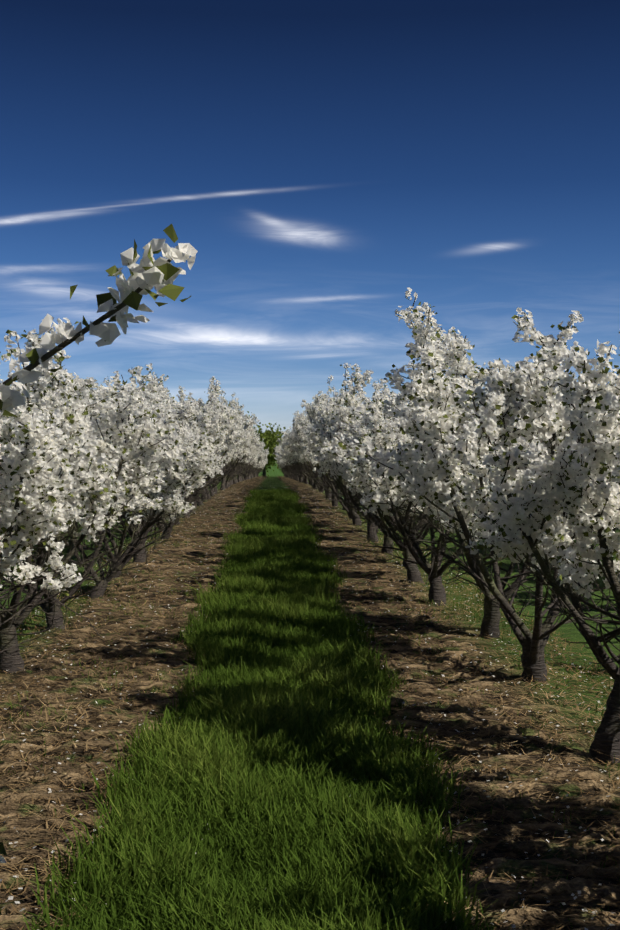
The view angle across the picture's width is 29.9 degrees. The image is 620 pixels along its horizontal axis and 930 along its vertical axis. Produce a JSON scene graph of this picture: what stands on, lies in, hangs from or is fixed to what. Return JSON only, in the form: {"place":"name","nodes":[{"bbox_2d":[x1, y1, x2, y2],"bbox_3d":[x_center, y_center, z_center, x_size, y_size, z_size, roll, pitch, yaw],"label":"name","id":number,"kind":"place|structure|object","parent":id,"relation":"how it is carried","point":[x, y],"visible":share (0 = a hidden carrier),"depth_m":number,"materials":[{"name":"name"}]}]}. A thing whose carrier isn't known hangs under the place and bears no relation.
{"place":"outdoors","nodes":[
{"label":"outdoors","id":0,"kind":"place"},
{"bbox_2d":[0,462,619,667],"bbox_3d":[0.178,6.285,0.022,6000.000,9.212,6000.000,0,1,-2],"label":"ground","id":1,"kind":"structure","parent":0,"point":[571,631],"depth_m":13.39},
{"bbox_2d":[0,533,16,552],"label":"cherry tree","id":2,"kind":"object","parent":1,"relation":"on","point":[5,544],"visible":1,"depth_m":5.40,"materials":[{"name":"green plant"}]},
{"bbox_2d":[0,330,107,655],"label":"cherry tree","id":3,"kind":"object","parent":1,"relation":"on","point":[32,512],"visible":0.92,"depth_m":5.92,"materials":[{"name":"white plant"}]},
{"bbox_2d":[0,318,184,673],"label":"cherry tree","id":4,"kind":"object","parent":1,"relation":"on","point":[98,507],"visible":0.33,"depth_m":8.40,"materials":[{"name":"white plant"}]},
{"bbox_2d":[0,379,198,629],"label":"cherry tree","id":5,"kind":"object","parent":1,"relation":"on","point":[127,474],"visible":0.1,"depth_m":10.38,"materials":[{"name":"white plant"}]},
{"bbox_2d":[65,363,193,578],"bbox_3d":[-2.389,0.161,13.915,1.895,2.686,1.892,0,1,1],"label":"cherry tree","id":6,"kind":"object","parent":1,"relation":"on","point":[153,388],"visible":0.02,"depth_m":13.90,"materials":[{"name":"white plant"}]},
{"bbox_2d":[86,365,207,562],"bbox_3d":[-2.567,0.006,16.121,2.292,2.876,1.956,0,1,25],"label":"cherry tree","id":7,"kind":"object","parent":1,"relation":"on","point":[186,411],"visible":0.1,"depth_m":16.04,"materials":[{"name":"white plant"}]},
{"bbox_2d":[112,393,223,549],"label":"cherry tree","id":8,"kind":"object","parent":1,"relation":"on","point":[194,414],"depth_m":17.94,"materials":[{"name":"white plant"}]},
{"bbox_2d":[145,408,204,532],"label":"cherry tree","id":9,"kind":"object","parent":1,"relation":"on","point":[190,423],"visible":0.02,"depth_m":21.69,"materials":[{"name":"white plant"}]},
{"bbox_2d":[129,372,225,517],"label":"cherry tree","id":10,"kind":"object","parent":1,"relation":"on","point":[215,393],"visible":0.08,"depth_m":25.22,"materials":[{"name":"white plant"}]},
{"bbox_2d":[131,379,246,538],"bbox_3d":[-2.172,-0.035,19.836,2.262,2.850,1.801,-1,1,-28],"label":"cherry tree","id":11,"kind":"object","parent":1,"relation":"on","point":[214,428],"visible":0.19,"depth_m":20.10,"materials":[{"name":"white plant"}]},
{"bbox_2d":[190,460,224,512],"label":"cherry tree","id":12,"kind":"object","parent":1,"relation":"on","point":[192,510],"visible":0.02,"depth_m":27.44,"materials":[{"name":"plant"}]},
{"bbox_2d":[171,386,251,524],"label":"cherry tree","id":13,"kind":"object","parent":1,"relation":"on","point":[223,453],"visible":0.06,"depth_m":23.55,"materials":[{"name":"white plant"}]},
{"bbox_2d":[188,392,240,501],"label":"cherry tree","id":14,"kind":"object","parent":1,"relation":"on","point":[233,445],"depth_m":33.20,"materials":[{"name":"white plant"}]},
{"bbox_2d":[192,399,241,508],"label":"cherry tree","id":15,"kind":"object","parent":1,"relation":"on","point":[207,476],"depth_m":29.68,"materials":[{"name":"white plant"}]},
{"bbox_2d":[196,390,238,505],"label":"cherry tree","id":16,"kind":"object","parent":1,"relation":"on","point":[237,409],"depth_m":31.22,"materials":[{"name":"white plant"}]},
{"bbox_2d":[206,455,231,498],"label":"cherry tree","id":17,"kind":"object","parent":1,"relation":"on","point":[207,489],"visible":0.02,"depth_m":34.99,"materials":[{"name":"plant"}]},
{"bbox_2d":[208,400,244,495],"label":"cherry tree","id":18,"kind":"object","parent":1,"relation":"on","point":[238,444],"visible":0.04,"depth_m":37.09,"materials":[{"name":"white plant"}]},
{"bbox_2d":[202,392,252,493],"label":"cherry tree","id":19,"kind":"object","parent":1,"relation":"on","point":[238,406],"visible":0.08,"depth_m":38.68,"materials":[{"name":"white plant"}]},
{"bbox_2d":[217,428,248,484],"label":"cherry tree","id":20,"kind":"object","parent":1,"relation":"on","point":[243,442],"visible":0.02,"depth_m":40.42,"materials":[{"name":"white plant"}]},
{"bbox_2d":[226,457,247,484],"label":"cherry tree","id":21,"kind":"object","parent":1,"relation":"on","point":[236,472],"visible":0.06,"depth_m":52.32,"materials":[{"name":"plant"}]},
{"bbox_2d":[220,407,259,489],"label":"cherry tree","id":22,"kind":"object","parent":1,"relation":"on","point":[250,422],"visible":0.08,"depth_m":42.95,"materials":[{"name":"white plant"}]},
{"bbox_2d":[225,425,256,487],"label":"cherry tree","id":23,"kind":"object","parent":1,"relation":"on","point":[245,451],"visible":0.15,"depth_m":44.51,"materials":[{"name":"white plant"}]},
{"bbox_2d":[227,427,256,486],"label":"cherry tree","id":24,"kind":"object","parent":1,"relation":"on","point":[239,463],"visible":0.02,"depth_m":48.79,"materials":[{"name":"white plant"}]},
{"bbox_2d":[227,428,257,487],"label":"cherry tree","id":25,"kind":"object","parent":1,"relation":"on","point":[251,444],"visible":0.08,"depth_m":46.99,"materials":[{"name":"white plant"}]},
{"bbox_2d":[238,456,251,481],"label":"cherry tree","id":26,"kind":"object","parent":1,"relation":"on","point":[248,459],"visible":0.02,"depth_m":65.87,"materials":[{"name":"white plant"}]},
{"bbox_2d":[240,438,259,480],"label":"cherry tree","id":27,"kind":"object","parent":1,"relation":"on","point":[248,468],"depth_m":69.74,"materials":[{"name":"plant"}]},
{"bbox_2d":[237,429,263,479],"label":"cherry tree","id":28,"kind":"object","parent":1,"relation":"on","point":[257,444],"visible":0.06,"depth_m":68.11,"materials":[{"name":"white plant"}]},
{"bbox_2d":[243,454,258,479],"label":"cherry tree","id":29,"kind":"object","parent":1,"relation":"on","point":[245,476],"visible":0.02,"depth_m":79.39,"materials":[{"name":"white plant"}]},
{"bbox_2d":[245,441,264,479],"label":"cherry tree","id":30,"kind":"object","parent":1,"relation":"on","point":[256,458],"visible":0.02,"depth_m":81.14,"materials":[{"name":"white plant"}]},
{"bbox_2d":[249,446,268,478],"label":"cherry tree","id":31,"kind":"object","parent":1,"relation":"on","point":[261,455],"visible":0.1,"depth_m":94.67,"materials":[{"name":"white plant"}]},
{"bbox_2d":[247,411,288,475],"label":"leafy tree","id":32,"kind":"object","parent":1,"relation":"on","point":[269,438],"visible":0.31,"depth_m":164.42,"materials":[{"name":"green plant"}]},
{"bbox_2d":[274,457,288,477],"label":"cherry tree","id":33,"kind":"object","parent":1,"relation":"on","point":[276,458],"visible":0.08,"depth_m":119.35,"materials":[{"name":"plant"}]},
{"bbox_2d":[273,445,290,476],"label":"cherry tree","id":34,"kind":"object","parent":1,"relation":"on","point":[277,448],"visible":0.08,"depth_m":99.83,"materials":[{"name":"white plant"}]},
{"bbox_2d":[275,451,292,478],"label":"cherry tree","id":35,"kind":"object","parent":1,"relation":"on","point":[280,458],"visible":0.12,"depth_m":96.61,"materials":[{"name":"white plant"}]},
{"bbox_2d":[281,432,295,479],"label":"cherry tree","id":36,"kind":"object","parent":1,"relation":"on","point":[286,460],"visible":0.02,"depth_m":78.74,"materials":[{"name":"white plant"}]},
{"bbox_2d":[282,449,298,480],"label":"cherry tree","id":37,"kind":"object","parent":1,"relation":"on","point":[297,478],"depth_m":75.09,"materials":[{"name":"plant"}]},
{"bbox_2d":[277,430,304,483],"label":"cherry tree","id":38,"kind":"object","parent":1,"relation":"on","point":[279,440],"visible":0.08,"depth_m":57.81,"materials":[{"name":"white plant"}]},
{"bbox_2d":[286,426,302,481],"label":"cherry tree","id":39,"kind":"object","parent":1,"relation":"on","point":[300,478],"visible":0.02,"depth_m":65.42,"materials":[{"name":"white plant"}]},
{"bbox_2d":[285,447,313,486],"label":"cherry tree","id":40,"kind":"object","parent":1,"relation":"on","point":[310,480],"depth_m":48.28,"materials":[{"name":"plant"}]},
{"bbox_2d":[291,451,307,483],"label":"cherry tree","id":41,"kind":"object","parent":1,"relation":"on","point":[306,479],"depth_m":56.02,"materials":[{"name":"plant"}]},
{"bbox_2d":[282,411,317,488],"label":"cherry tree","id":42,"kind":"object","parent":1,"relation":"on","point":[298,419],"visible":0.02,"depth_m":44.52,"materials":[{"name":"white plant"}]},
{"bbox_2d":[289,427,321,490],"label":"cherry tree","id":43,"kind":"object","parent":1,"relation":"on","point":[301,457],"visible":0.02,"depth_m":42.47,"materials":[{"name":"plant"}]},
{"bbox_2d":[294,404,316,487],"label":"cherry tree","id":44,"kind":"object","parent":1,"relation":"on","point":[303,414],"visible":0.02,"depth_m":46.79,"materials":[{"name":"white plant"}]},
{"bbox_2d":[291,427,323,491],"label":"cherry tree","id":45,"kind":"object","parent":1,"relation":"on","point":[303,460],"visible":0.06,"depth_m":40.60,"materials":[{"name":"white plant"}]},
{"bbox_2d":[285,407,331,496],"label":"cherry tree","id":46,"kind":"object","parent":1,"relation":"on","point":[298,430],"visible":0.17,"depth_m":36.96,"materials":[{"name":"white plant"}]},
{"bbox_2d":[0,476,619,929],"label":"ground","id":47,"kind":"structure","parent":1,"relation":"on","point":[230,498],"depth_m":7.10,"materials":[{"name":"brown soil"}]},
{"bbox_2d":[35,423,225,598],"bbox_3d":[-2.043,0.418,12.640,2.265,2.172,1.802,0,1,6],"label":"cherry tree","id":48,"kind":"object","parent":47,"relation":"on","point":[184,481],"visible":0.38,"depth_m":12.36,"materials":[{"name":"white plant"}]},
{"bbox_2d":[20,487,520,929],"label":"grass","id":49,"kind":"structure","parent":47,"relation":"on","point":[251,745],"depth_m":5.26,"materials":[{"name":"green plant"}]},
{"bbox_2d":[281,434,312,484],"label":"cherry tree","id":50,"kind":"object","parent":47,"relation":"on","point":[288,446],"visible":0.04,"depth_m":52.24,"materials":[{"name":"white plant"}]},
{"bbox_2d":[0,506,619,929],"bbox_3d":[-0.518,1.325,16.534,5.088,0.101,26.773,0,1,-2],"label":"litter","id":51,"kind":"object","parent":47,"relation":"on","point":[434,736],"visible":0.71,"depth_m":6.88,"materials":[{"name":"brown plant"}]},
{"bbox_2d":[1,485,619,929],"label":"fallen petals","id":52,"kind":"object","parent":47,"relation":"on","point":[401,723],"visible":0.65,"depth_m":6.73,"materials":[{"name":"white plant"}]},
{"bbox_2d":[301,400,364,513],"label":"cherry tree","id":53,"kind":"object","parent":47,"relation":"on","point":[325,475],"depth_m":27.26,"materials":[{"name":"white plant"}]},
{"bbox_2d":[318,402,409,552],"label":"cherry tree","id":54,"kind":"object","parent":47,"relation":"on","point":[343,470],"visible":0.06,"depth_m":17.48,"materials":[{"name":"white plant"}]},
{"bbox_2d":[321,414,438,582],"bbox_3d":[1.143,0.372,13.799,1.767,2.222,2.166,1,1,36],"label":"cherry tree","id":55,"kind":"object","parent":47,"relation":"on","point":[413,573],"visible":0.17,"depth_m":13.78,"materials":[{"name":"white plant"}]},
{"bbox_2d":[298,405,326,494],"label":"cherry tree","id":56,"kind":"object","parent":1,"relation":"on","point":[307,457],"depth_m":38.47,"materials":[{"name":"white plant"}]},
{"bbox_2d":[302,393,331,499],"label":"cherry tree","id":57,"kind":"object","parent":1,"relation":"on","point":[329,488],"visible":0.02,"depth_m":34.79,"materials":[{"name":"white plant"}]},
{"bbox_2d":[306,419,339,499],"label":"cherry tree","id":58,"kind":"object","parent":1,"relation":"on","point":[308,451],"visible":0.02,"depth_m":32.68,"materials":[{"name":"white plant"}]},
{"bbox_2d":[304,399,361,518],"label":"cherry tree","id":59,"kind":"object","parent":1,"relation":"on","point":[314,445],"depth_m":25.39,"materials":[{"name":"white plant"}]},
{"bbox_2d":[301,391,374,506],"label":"cherry tree","id":60,"kind":"object","parent":1,"relation":"on","point":[312,414],"visible":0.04,"depth_m":30.56,"materials":[{"name":"white plant"}]},
{"bbox_2d":[308,407,370,525],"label":"cherry tree","id":61,"kind":"object","parent":1,"relation":"on","point":[354,519],"visible":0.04,"depth_m":23.39,"materials":[{"name":"white plant"}]},
{"bbox_2d":[314,388,402,509],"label":"cherry tree","id":62,"kind":"object","parent":1,"relation":"on","point":[323,399],"visible":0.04,"depth_m":28.89,"materials":[{"name":"white plant"}]},
{"bbox_2d":[316,375,401,542],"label":"cherry tree","id":63,"kind":"object","parent":1,"relation":"on","point":[327,413],"visible":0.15,"depth_m":19.50,"materials":[{"name":"white plant"}]},
{"bbox_2d":[338,405,379,530],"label":"cherry tree","id":64,"kind":"object","parent":1,"relation":"on","point":[377,528],"depth_m":21.58,"materials":[{"name":"white plant"}]},
{"bbox_2d":[309,360,465,565],"bbox_3d":[1.169,-0.119,15.865,2.227,3.148,2.610,0,1,-22],"label":"cherry tree","id":65,"kind":"object","parent":1,"relation":"on","point":[347,420],"visible":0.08,"depth_m":15.89,"materials":[{"name":"white plant"}]},
{"bbox_2d":[333,368,494,605],"bbox_3d":[1.125,0.229,11.866,2.262,2.574,1.931,0,1,24],"label":"cherry tree","id":66,"kind":"object","parent":1,"relation":"on","point":[384,430],"visible":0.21,"depth_m":11.73,"materials":[{"name":"white plant"}]},
{"bbox_2d":[331,287,619,682],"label":"cherry tree","id":67,"kind":"object","parent":1,"relation":"on","point":[445,416],"visible":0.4,"depth_m":7.86,"materials":[{"name":"white plant"}]},
{"bbox_2d":[402,364,592,638],"bbox_3d":[1.828,0.363,9.878,2.054,2.367,1.736,0,1,6],"label":"cherry tree","id":68,"kind":"object","parent":1,"relation":"on","point":[490,621],"visible":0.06,"depth_m":9.78,"materials":[{"name":"white plant"}]},
{"bbox_2d":[447,307,619,765],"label":"cherry tree","id":69,"kind":"object","parent":1,"relation":"on","point":[565,470],"visible":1,"depth_m":5.93,"materials":[{"name":"white plant"}]},
{"bbox_2d":[506,364,578,381],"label":"cherry tree","id":70,"kind":"object","parent":1,"relation":"on","point":[508,366],"visible":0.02,"depth_m":22.98,"materials":[{"name":"white plant"}]},
{"bbox_2d":[0,0,619,439],"label":"sky","id":71,"kind":"structure","parent":0,"point":[321,162],"materials":[{"name":"blue"}]},
{"label":"cherry tree","id":72,"kind":"object","parent":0,"visible":0},
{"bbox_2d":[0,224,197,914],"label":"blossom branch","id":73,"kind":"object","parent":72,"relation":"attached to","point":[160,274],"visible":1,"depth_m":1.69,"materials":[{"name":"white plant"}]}
]}

